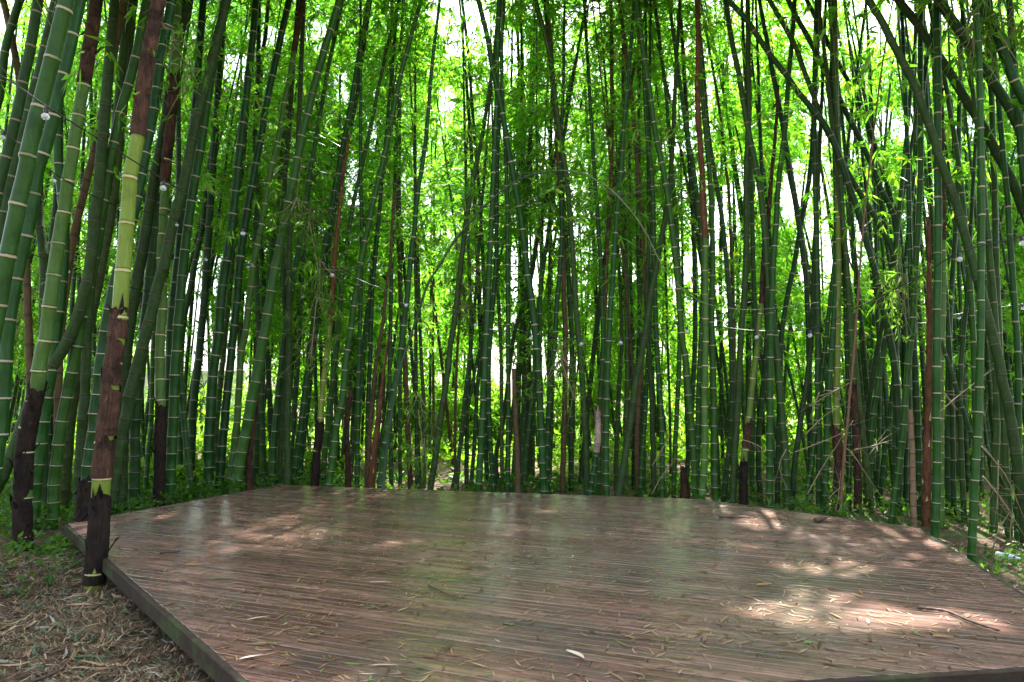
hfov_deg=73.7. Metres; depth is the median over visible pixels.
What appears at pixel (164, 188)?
string light
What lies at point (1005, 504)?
dry twig
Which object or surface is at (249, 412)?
bamboo culm
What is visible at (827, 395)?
dry twig
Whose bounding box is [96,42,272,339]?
bamboo culm
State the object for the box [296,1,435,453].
bamboo culm
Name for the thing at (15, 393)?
bamboo culm
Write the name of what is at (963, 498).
bamboo culm
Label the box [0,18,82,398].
bamboo culm
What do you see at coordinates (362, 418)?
bamboo culm
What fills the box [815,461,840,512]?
dry twig
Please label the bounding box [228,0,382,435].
bamboo culm
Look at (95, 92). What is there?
bamboo culm
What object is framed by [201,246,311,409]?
tree
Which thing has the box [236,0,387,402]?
bamboo culm
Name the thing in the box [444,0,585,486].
bamboo culm
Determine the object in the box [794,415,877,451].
dry twig
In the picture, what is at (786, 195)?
sky
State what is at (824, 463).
dry twig
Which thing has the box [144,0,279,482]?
bamboo culm
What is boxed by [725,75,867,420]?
bamboo culm
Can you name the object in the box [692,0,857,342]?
bamboo culm
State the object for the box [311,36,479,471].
bamboo culm
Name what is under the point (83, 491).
bamboo culm
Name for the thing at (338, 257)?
bamboo culm
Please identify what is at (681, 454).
undergrowth
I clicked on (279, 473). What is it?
bamboo culm
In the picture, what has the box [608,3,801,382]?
bamboo culm
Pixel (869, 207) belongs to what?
bamboo culm
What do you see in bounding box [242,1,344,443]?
bamboo culm
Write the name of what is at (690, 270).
bamboo culm
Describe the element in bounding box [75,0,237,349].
bamboo culm
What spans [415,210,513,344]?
leafy branch
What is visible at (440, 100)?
bamboo culm
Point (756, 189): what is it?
bamboo culm
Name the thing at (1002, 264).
bamboo culm
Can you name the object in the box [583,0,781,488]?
bamboo culm
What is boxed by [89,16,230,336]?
bamboo culm
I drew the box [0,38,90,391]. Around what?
bamboo culm
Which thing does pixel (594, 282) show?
bamboo culm
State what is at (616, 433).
bamboo culm
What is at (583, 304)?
bamboo culm
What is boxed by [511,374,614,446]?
leafy shrub
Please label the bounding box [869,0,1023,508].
bamboo culm
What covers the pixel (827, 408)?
bamboo culm
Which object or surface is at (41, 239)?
bamboo culm
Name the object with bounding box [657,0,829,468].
bamboo culm
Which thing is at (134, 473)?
bamboo culm
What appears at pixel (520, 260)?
bamboo culm
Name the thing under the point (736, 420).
bamboo culm
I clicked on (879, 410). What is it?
bamboo culm
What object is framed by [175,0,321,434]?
bamboo culm
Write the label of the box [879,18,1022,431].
bamboo culm
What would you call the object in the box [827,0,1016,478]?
bamboo culm
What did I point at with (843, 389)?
leafy shrub
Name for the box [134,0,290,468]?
bamboo culm
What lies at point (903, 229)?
bamboo culm
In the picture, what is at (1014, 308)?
bamboo culm
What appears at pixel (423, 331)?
tree
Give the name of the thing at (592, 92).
bamboo culm
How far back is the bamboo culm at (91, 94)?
12.42 m
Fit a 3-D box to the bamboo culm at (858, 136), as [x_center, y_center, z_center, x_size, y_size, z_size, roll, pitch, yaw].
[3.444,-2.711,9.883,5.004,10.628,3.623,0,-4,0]
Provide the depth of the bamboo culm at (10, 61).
18.94 m
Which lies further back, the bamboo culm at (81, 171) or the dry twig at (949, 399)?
the bamboo culm at (81, 171)
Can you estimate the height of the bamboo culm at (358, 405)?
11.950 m
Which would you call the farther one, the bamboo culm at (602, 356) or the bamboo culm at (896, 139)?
the bamboo culm at (896, 139)
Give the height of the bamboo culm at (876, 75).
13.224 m
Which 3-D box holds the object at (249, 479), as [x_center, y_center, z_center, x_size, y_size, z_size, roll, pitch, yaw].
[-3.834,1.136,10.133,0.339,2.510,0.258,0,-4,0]
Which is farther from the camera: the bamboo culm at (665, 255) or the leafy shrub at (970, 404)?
the leafy shrub at (970, 404)
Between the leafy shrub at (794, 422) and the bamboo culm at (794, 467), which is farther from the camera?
the leafy shrub at (794, 422)
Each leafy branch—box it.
[14,263,70,376]
[137,16,232,125]
[183,346,226,434]
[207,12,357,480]
[254,156,345,302]
[275,251,367,417]
[324,0,538,119]
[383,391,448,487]
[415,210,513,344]
[524,339,594,432]
[836,216,956,346]
[920,0,1023,92]
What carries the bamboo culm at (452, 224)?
on the ground at (960, 535)
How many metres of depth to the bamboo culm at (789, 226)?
17.93 m
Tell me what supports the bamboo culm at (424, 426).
on the ground at (960, 535)
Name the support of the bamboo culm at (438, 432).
on the ground at (960, 535)
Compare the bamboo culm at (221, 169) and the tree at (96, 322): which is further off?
the tree at (96, 322)
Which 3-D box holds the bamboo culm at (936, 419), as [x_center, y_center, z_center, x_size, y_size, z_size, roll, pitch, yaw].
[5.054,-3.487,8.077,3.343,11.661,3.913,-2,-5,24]
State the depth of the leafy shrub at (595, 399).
18.20 m
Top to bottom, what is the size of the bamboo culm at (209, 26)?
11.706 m
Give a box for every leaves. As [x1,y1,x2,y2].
[75,485,1023,681]
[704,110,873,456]
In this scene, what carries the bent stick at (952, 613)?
on the wooden deck
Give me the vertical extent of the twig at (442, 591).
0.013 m
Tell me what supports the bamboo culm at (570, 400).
on the ground at (960, 535)
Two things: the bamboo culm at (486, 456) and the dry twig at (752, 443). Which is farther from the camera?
the bamboo culm at (486, 456)
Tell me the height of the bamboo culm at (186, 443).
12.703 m
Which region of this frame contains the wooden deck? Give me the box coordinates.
[64,485,1023,681]
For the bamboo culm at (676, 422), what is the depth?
10.95 m
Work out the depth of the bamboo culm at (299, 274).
14.20 m
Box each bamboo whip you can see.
[381,155,561,489]
[472,170,716,222]
[562,168,818,313]
[838,0,893,514]
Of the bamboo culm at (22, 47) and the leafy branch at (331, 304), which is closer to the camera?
the leafy branch at (331, 304)
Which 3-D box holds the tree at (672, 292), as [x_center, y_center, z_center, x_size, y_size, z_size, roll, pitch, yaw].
[7.517,-0.721,32.533,5.080,9.815,5.477,2,-5,-30]
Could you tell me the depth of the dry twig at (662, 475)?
9.87 m
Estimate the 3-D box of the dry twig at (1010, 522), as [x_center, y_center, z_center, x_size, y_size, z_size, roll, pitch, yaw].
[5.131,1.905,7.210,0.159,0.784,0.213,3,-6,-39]
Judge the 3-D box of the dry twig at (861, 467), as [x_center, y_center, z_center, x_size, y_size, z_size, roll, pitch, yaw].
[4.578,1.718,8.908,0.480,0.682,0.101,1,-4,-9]
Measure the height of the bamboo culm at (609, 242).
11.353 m
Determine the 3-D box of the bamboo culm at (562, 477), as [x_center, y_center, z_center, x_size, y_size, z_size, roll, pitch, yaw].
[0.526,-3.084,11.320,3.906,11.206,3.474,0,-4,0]
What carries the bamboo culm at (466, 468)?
on the ground at (960, 535)
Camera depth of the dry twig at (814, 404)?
8.96 m
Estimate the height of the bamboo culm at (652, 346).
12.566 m
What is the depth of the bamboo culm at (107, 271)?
16.85 m
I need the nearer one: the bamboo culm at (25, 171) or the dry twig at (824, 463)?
the bamboo culm at (25, 171)
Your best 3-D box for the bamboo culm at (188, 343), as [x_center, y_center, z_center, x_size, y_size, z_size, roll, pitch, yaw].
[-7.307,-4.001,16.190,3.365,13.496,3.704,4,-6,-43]
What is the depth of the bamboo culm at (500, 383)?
11.79 m
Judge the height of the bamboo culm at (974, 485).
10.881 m
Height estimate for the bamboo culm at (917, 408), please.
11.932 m
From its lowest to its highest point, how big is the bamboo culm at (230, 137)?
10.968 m
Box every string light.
[0,74,1023,345]
[0,128,1023,323]
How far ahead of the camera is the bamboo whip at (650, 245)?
8.19 m
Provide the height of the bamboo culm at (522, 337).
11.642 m
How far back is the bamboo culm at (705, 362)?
9.86 m
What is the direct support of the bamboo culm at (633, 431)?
on the ground at (960, 535)
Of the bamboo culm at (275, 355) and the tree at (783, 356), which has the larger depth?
the tree at (783, 356)
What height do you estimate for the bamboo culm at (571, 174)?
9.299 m
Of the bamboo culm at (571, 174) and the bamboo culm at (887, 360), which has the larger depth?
the bamboo culm at (887, 360)
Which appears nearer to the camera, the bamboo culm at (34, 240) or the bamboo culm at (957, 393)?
the bamboo culm at (957, 393)
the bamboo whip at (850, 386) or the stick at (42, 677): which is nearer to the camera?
the stick at (42, 677)
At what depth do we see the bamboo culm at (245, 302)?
16.67 m
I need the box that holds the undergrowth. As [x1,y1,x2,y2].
[5,421,1023,490]
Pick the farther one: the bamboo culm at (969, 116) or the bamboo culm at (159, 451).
the bamboo culm at (969, 116)
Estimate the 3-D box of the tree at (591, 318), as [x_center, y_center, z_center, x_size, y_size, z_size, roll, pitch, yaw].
[3.868,-0.260,33.925,6.310,9.104,5.720,0,-4,0]
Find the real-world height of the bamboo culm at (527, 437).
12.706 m
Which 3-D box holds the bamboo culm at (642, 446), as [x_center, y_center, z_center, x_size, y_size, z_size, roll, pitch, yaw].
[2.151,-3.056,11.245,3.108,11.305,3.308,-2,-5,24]
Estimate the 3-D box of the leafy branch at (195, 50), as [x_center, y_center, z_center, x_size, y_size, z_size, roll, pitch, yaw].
[-3.802,-3.124,7.886,0.960,1.350,0.767,-1,-4,16]
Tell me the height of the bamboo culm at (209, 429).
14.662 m
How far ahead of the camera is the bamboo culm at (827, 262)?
19.54 m
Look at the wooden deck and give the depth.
4.83 m
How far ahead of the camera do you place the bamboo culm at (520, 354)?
12.51 m
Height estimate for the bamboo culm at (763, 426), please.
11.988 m
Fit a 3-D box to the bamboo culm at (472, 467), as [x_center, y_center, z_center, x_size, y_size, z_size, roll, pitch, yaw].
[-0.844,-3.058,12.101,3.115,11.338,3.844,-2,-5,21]
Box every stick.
[30,667,64,681]
[719,515,750,517]
[917,606,999,630]
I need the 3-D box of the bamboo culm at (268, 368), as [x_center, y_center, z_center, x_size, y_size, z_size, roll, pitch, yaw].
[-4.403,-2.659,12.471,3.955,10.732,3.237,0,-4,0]
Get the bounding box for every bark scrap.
[160,550,179,553]
[814,516,827,522]
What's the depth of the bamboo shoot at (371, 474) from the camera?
10.49 m
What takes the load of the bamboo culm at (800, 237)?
on the ground at (960, 535)
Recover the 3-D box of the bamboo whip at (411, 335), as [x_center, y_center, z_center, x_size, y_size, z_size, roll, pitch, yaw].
[-0.645,-0.167,9.240,2.844,4.671,0.193,-2,-5,28]
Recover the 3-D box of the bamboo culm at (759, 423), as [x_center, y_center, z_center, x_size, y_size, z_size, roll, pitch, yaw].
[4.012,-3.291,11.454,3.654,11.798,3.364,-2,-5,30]
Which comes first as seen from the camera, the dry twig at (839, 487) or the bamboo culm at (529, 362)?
the dry twig at (839, 487)
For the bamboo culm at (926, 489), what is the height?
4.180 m
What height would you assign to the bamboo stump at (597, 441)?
1.532 m
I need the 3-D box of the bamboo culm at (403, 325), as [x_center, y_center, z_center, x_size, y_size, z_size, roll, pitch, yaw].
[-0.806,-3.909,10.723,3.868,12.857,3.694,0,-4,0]
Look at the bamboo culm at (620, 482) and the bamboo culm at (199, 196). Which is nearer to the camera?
the bamboo culm at (620, 482)
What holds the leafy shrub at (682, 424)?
on the ground at (960, 535)
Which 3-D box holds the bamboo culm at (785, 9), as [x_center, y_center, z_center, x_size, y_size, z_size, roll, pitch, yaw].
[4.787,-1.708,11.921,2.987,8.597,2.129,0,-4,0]
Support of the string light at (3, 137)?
hanging from the bamboo culm at (884, 453)
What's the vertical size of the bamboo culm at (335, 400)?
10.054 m
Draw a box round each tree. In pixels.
[36,253,188,370]
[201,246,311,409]
[306,282,429,428]
[408,258,497,383]
[534,258,623,381]
[614,222,724,427]
[716,294,814,374]
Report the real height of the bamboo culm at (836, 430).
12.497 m
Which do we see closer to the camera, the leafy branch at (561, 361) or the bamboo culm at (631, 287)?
the leafy branch at (561, 361)
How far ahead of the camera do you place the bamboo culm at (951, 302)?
9.03 m
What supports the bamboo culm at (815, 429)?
on the ground at (960, 535)
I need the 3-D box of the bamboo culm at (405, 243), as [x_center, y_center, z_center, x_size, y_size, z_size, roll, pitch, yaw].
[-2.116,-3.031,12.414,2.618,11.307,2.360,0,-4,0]
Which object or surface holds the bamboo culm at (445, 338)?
on the ground at (960, 535)
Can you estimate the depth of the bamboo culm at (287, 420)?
10.69 m
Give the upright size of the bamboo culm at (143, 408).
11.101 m
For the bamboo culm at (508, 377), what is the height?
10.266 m
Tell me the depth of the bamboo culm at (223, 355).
11.43 m
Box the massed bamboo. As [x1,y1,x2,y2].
[11,0,1023,499]
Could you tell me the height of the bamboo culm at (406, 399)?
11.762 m
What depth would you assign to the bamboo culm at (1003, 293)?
13.47 m
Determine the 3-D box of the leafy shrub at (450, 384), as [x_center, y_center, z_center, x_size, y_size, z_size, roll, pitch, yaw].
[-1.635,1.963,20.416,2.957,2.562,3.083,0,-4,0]
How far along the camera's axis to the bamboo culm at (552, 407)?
13.27 m
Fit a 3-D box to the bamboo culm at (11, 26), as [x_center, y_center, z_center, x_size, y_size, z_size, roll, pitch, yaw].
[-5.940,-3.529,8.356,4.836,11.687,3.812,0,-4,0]
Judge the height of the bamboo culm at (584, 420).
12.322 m
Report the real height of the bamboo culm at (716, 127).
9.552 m
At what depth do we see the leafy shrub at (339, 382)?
19.75 m
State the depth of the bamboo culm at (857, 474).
9.51 m
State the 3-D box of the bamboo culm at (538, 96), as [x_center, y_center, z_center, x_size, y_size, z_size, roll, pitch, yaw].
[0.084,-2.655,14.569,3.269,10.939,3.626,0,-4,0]
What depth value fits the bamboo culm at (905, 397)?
8.94 m
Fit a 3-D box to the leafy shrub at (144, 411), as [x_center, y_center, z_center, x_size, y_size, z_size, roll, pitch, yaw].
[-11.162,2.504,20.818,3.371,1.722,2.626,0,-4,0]
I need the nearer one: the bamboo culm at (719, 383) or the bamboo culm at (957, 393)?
the bamboo culm at (957, 393)
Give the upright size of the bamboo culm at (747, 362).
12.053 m
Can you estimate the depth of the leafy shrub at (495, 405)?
18.40 m
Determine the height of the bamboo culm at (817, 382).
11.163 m
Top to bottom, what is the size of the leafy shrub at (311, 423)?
3.192 m
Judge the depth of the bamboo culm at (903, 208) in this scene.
18.37 m
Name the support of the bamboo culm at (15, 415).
on the ground at (960, 535)
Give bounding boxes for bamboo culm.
[0,0,57,244]
[0,0,74,342]
[0,0,86,365]
[0,0,86,487]
[0,0,96,209]
[0,0,113,390]
[0,0,122,180]
[0,0,135,429]
[0,0,156,390]
[0,0,165,392]
[0,0,194,380]
[0,0,198,492]
[0,1,29,128]
[0,14,137,408]
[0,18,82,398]
[0,36,135,443]
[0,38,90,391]
[0,120,51,424]
[1,0,133,522]
[1,5,80,349]
[1,7,98,367]
[5,0,105,551]
[8,1,139,386]
[8,12,104,372]
[13,10,196,422]
[22,0,140,362]
[28,0,129,514]
[29,2,88,530]
[31,2,180,358]
[36,0,146,464]
[45,0,191,529]
[60,0,166,592]
[61,0,259,512]
[71,0,166,513]
[72,0,176,521]
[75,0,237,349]
[78,0,276,498]
[78,22,185,472]
[80,0,296,471]
[82,6,251,491]
[84,1,214,393]
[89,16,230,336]
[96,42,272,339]
[99,0,248,402]
[110,0,327,514]
[117,0,228,511]
[128,0,263,508]
[133,0,271,340]
[134,0,276,355]
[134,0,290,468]
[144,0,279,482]
[147,0,202,507]
[149,62,251,367]
[154,0,271,399]
[154,69,303,409]
[165,0,274,451]
[165,1,266,504]
[168,0,292,466]
[169,4,303,407]
[169,27,287,413]
[170,0,323,483]
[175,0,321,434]
[175,0,357,467]
[184,0,342,471]
[193,0,326,356]
[194,0,320,424]
[200,0,322,398]
[201,0,328,486]
[202,0,353,497]
[213,0,387,491]
[213,0,399,466]
[217,0,388,483]
[217,0,400,485]
[220,1,372,487]
[225,0,396,488]
[225,33,356,406]
[226,1,396,470]
[228,0,352,463]
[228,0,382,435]
[229,0,382,493]
[230,0,377,484]
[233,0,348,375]
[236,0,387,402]
[239,0,394,451]
[241,0,451,484]
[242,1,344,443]
[254,0,451,484]
[271,0,454,469]
[283,0,447,486]
[295,0,388,457]
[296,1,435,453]
[296,8,392,384]
[299,0,470,486]
[301,0,453,483]
[301,0,492,463]
[304,0,460,481]
[304,59,451,385]
[306,0,461,446]
[306,10,455,446]
[307,0,486,484]
[307,12,449,461]
[310,131,351,485]
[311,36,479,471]
[312,0,470,487]
[312,0,504,488]
[321,0,463,427]
[330,9,511,488]
[336,7,514,488]
[343,0,464,488]
[358,0,519,441]
[364,190,394,487]
[369,0,524,484]
[377,0,486,487]
[382,0,555,481]
[385,18,495,454]
[393,0,553,489]
[397,32,524,482]
[406,15,501,449]
[409,0,611,492]
[411,0,572,493]
[411,53,513,449]
[413,106,505,436]
[415,0,546,490]
[415,0,586,491]
[419,0,587,491]
[419,43,526,419]
[423,1,581,483]
[426,0,540,484]
[434,106,540,447]
[435,0,589,449]
[438,0,597,486]
[442,0,587,439]
[442,95,528,413]
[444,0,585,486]
[449,0,582,379]
[450,0,597,485]
[452,2,615,426]
[453,0,647,484]
[454,0,592,465]
[456,0,581,478]
[457,0,601,481]
[459,1,573,445]
[460,0,621,472]
[465,0,659,493]
[471,0,656,490]
[480,0,636,478]
[481,0,634,494]
[483,0,638,493]
[483,1,587,370]
[486,0,668,385]
[488,0,599,477]
[492,0,602,483]
[493,0,600,477]
[493,0,656,491]
[504,0,668,493]
[512,368,520,492]
[516,1,703,485]
[520,0,700,494]
[529,0,683,491]
[531,0,695,489]
[542,0,686,496]
[542,1,653,386]
[542,29,686,402]
[551,0,695,455]
[552,0,711,497]
[554,0,685,387]
[555,64,675,450]
[557,0,741,497]
[557,6,735,489]
[559,0,694,472]
[565,0,794,501]
[566,0,681,493]
[566,0,689,444]
[566,0,739,496]
[567,0,719,497]
[567,13,690,450]
[568,0,691,495]
[568,87,683,431]
[577,0,725,497]
[578,0,722,495]
[579,70,690,435]
[583,0,723,467]
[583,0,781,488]
[590,3,717,449]
[592,0,708,478]
[595,0,740,480]
[597,0,779,498]
[603,0,760,464]
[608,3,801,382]
[609,2,699,356]
[612,0,770,500]
[615,0,755,490]
[625,0,743,446]
[636,0,791,510]
[636,1,793,479]
[652,0,848,500]
[656,0,789,471]
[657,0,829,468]
[661,0,797,503]
[662,0,810,467]
[665,0,903,514]
[666,0,968,504]
[674,0,798,476]
[674,3,826,419]
[682,0,860,504]
[683,0,808,499]
[683,0,824,477]
[690,27,843,363]
[690,78,807,369]
[691,0,882,509]
[692,0,811,383]
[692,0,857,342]
[695,0,845,480]
[695,0,881,512]
[702,1,883,427]
[706,35,821,449]
[711,0,874,507]
[711,0,899,486]
[712,1,810,407]
[720,0,900,509]
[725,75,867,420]
[731,0,874,453]
[735,78,782,504]
[753,0,878,505]
[761,0,886,510]
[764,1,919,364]
[765,2,930,510]
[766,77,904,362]
[769,0,890,512]
[770,0,989,507]
[771,0,912,512]
[781,41,898,419]
[783,0,928,341]
[783,134,859,405]
[784,0,921,356]
[784,0,969,519]
[789,87,919,389]
[795,22,971,428]
[805,8,947,450]
[811,0,1023,523]
[812,0,1023,547]
[813,0,916,512]
[816,0,1023,133]
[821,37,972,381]
[821,121,951,351]
[824,0,933,498]
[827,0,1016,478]
[829,17,1023,399]
[840,0,975,519]
[840,1,1021,525]
[843,0,949,503]
[848,2,1023,539]
[850,0,1023,523]
[850,3,1001,498]
[854,0,968,516]
[860,1,952,525]
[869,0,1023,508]
[870,0,1006,562]
[874,27,1023,430]
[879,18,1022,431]
[883,0,1023,223]
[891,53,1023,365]
[898,52,1023,415]
[907,20,1023,476]
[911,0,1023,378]
[914,0,1023,540]
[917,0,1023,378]
[917,22,1023,470]
[922,1,1023,382]
[927,0,1000,533]
[931,0,1023,112]
[941,341,1013,512]
[944,0,1012,538]
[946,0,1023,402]
[946,0,1023,522]
[946,46,1023,416]
[957,54,1023,370]
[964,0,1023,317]
[1006,0,1023,218]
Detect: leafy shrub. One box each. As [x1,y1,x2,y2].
[10,374,25,420]
[144,397,154,433]
[154,379,274,450]
[228,350,330,451]
[301,339,375,449]
[361,351,459,452]
[412,366,504,443]
[448,377,544,446]
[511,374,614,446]
[554,355,684,446]
[621,380,718,448]
[654,339,775,444]
[718,362,814,441]
[785,382,892,444]
[831,358,945,427]
[887,344,970,416]
[944,338,1012,414]
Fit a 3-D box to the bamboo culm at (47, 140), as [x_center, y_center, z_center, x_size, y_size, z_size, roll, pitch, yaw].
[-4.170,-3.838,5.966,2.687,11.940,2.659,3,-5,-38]
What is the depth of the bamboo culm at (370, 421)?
10.98 m
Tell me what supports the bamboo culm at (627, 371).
on the ground at (960, 535)
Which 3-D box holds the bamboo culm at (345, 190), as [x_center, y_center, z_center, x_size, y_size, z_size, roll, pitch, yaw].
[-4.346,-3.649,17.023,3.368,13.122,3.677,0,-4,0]
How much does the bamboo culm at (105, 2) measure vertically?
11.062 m
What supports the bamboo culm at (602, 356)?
on the ground at (960, 535)
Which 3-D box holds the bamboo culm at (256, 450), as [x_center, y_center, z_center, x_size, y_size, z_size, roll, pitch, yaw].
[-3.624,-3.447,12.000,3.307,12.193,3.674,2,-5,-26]
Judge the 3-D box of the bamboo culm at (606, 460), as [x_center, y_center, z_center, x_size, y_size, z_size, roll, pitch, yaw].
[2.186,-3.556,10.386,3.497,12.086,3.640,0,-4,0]
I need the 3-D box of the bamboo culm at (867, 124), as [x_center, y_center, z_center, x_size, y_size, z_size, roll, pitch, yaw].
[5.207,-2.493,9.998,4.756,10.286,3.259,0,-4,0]
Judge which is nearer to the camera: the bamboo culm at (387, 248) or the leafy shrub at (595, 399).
the bamboo culm at (387, 248)
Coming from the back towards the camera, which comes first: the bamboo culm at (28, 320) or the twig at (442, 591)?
the bamboo culm at (28, 320)
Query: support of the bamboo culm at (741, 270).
on the ground at (960, 535)
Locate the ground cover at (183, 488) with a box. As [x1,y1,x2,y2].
[0,459,1023,603]
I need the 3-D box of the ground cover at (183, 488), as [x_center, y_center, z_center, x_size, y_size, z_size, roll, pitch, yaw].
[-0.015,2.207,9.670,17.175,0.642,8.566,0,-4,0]
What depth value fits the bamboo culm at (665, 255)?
12.89 m
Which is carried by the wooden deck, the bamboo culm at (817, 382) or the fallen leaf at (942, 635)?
the fallen leaf at (942, 635)
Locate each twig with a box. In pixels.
[427,585,459,600]
[651,453,676,494]
[652,420,670,465]
[739,438,769,460]
[773,449,786,487]
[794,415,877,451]
[800,392,819,420]
[805,404,843,434]
[808,417,844,492]
[809,383,848,406]
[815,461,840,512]
[820,383,849,406]
[846,448,882,498]
[854,427,890,458]
[869,428,899,454]
[939,368,993,411]
[943,392,957,415]
[978,476,1010,519]
[981,446,1023,516]
[987,499,1011,548]
[988,483,1023,534]
[992,513,1008,549]
[994,460,1016,526]
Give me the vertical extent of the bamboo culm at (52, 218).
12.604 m
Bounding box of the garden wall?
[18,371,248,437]
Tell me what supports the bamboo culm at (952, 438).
on the ground at (960, 535)
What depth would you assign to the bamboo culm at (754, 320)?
10.87 m
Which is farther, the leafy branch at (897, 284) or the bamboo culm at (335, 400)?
the bamboo culm at (335, 400)
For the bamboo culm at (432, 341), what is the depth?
13.69 m
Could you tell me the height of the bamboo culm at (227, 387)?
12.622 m
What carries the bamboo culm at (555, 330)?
on the ground at (960, 535)
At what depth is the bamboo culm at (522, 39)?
12.53 m
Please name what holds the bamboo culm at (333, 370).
on the ground at (960, 535)
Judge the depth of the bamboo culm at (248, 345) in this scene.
16.09 m
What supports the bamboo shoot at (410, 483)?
on the ground at (960, 535)
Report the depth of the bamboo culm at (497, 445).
12.05 m
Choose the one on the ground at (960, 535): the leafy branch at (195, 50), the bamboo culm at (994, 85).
the bamboo culm at (994, 85)
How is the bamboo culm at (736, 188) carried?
on the ground at (960, 535)
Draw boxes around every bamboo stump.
[587,406,602,494]
[907,409,916,526]
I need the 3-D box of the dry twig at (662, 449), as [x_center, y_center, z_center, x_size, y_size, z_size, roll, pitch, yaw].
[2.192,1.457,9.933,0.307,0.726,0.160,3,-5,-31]
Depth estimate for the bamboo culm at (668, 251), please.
18.71 m
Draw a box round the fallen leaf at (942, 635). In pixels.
[932,634,955,637]
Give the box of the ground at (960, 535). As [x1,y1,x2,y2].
[0,393,1023,681]
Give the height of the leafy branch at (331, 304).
2.568 m
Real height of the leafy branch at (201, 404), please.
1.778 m
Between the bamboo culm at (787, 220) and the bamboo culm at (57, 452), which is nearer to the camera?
the bamboo culm at (57, 452)
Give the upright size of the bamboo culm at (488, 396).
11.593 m
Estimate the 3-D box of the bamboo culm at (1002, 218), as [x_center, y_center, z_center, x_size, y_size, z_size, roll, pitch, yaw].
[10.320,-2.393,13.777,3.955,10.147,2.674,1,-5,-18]
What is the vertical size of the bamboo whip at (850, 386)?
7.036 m
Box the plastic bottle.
[995,551,1020,559]
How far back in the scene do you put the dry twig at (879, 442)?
8.92 m
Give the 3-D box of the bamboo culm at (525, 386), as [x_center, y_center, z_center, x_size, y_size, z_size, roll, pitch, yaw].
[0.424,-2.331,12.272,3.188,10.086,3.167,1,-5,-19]
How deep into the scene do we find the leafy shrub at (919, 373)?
19.51 m
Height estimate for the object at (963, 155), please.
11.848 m
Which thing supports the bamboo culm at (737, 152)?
on the ground at (960, 535)
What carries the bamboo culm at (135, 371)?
on the ground at (960, 535)
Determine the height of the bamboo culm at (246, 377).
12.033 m
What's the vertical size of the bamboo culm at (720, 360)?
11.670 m
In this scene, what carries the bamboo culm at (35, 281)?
on the ground at (960, 535)
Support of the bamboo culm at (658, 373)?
on the ground at (960, 535)
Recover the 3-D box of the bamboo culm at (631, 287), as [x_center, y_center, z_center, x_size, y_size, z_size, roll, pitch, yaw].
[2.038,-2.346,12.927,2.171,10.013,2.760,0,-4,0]
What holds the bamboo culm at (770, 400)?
on the ground at (960, 535)
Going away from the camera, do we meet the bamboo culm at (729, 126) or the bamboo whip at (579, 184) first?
the bamboo whip at (579, 184)
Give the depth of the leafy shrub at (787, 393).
18.68 m
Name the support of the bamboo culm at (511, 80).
on the ground at (960, 535)
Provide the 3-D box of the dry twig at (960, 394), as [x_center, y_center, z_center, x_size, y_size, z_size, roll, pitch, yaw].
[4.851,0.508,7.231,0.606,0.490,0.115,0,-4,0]
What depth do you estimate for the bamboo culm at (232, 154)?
12.80 m
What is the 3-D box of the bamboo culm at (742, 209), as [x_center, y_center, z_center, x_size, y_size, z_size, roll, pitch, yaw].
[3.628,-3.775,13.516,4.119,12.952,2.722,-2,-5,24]
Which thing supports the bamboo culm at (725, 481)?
on the ground at (960, 535)
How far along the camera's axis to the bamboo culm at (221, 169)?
12.36 m
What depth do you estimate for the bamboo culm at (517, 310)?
13.34 m
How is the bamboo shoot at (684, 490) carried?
on the ground at (960, 535)
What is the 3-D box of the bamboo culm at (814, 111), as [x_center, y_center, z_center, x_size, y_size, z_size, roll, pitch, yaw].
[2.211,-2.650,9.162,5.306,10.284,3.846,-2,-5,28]
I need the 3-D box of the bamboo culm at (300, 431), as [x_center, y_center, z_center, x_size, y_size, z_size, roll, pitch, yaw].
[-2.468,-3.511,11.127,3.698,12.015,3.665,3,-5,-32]
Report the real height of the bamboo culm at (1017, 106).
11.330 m
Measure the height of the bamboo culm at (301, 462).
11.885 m
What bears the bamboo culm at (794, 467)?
on the ground at (960, 535)
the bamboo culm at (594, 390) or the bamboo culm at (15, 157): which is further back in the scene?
the bamboo culm at (594, 390)
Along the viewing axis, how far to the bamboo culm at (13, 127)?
6.70 m
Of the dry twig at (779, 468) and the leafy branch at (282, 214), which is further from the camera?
the leafy branch at (282, 214)
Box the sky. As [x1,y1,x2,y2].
[0,0,1023,392]
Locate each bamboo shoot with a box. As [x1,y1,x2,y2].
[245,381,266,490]
[339,382,355,486]
[364,334,390,487]
[408,465,413,487]
[678,459,689,498]
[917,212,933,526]
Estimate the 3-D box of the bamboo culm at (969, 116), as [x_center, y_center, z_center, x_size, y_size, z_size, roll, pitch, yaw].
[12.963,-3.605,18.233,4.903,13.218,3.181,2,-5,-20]

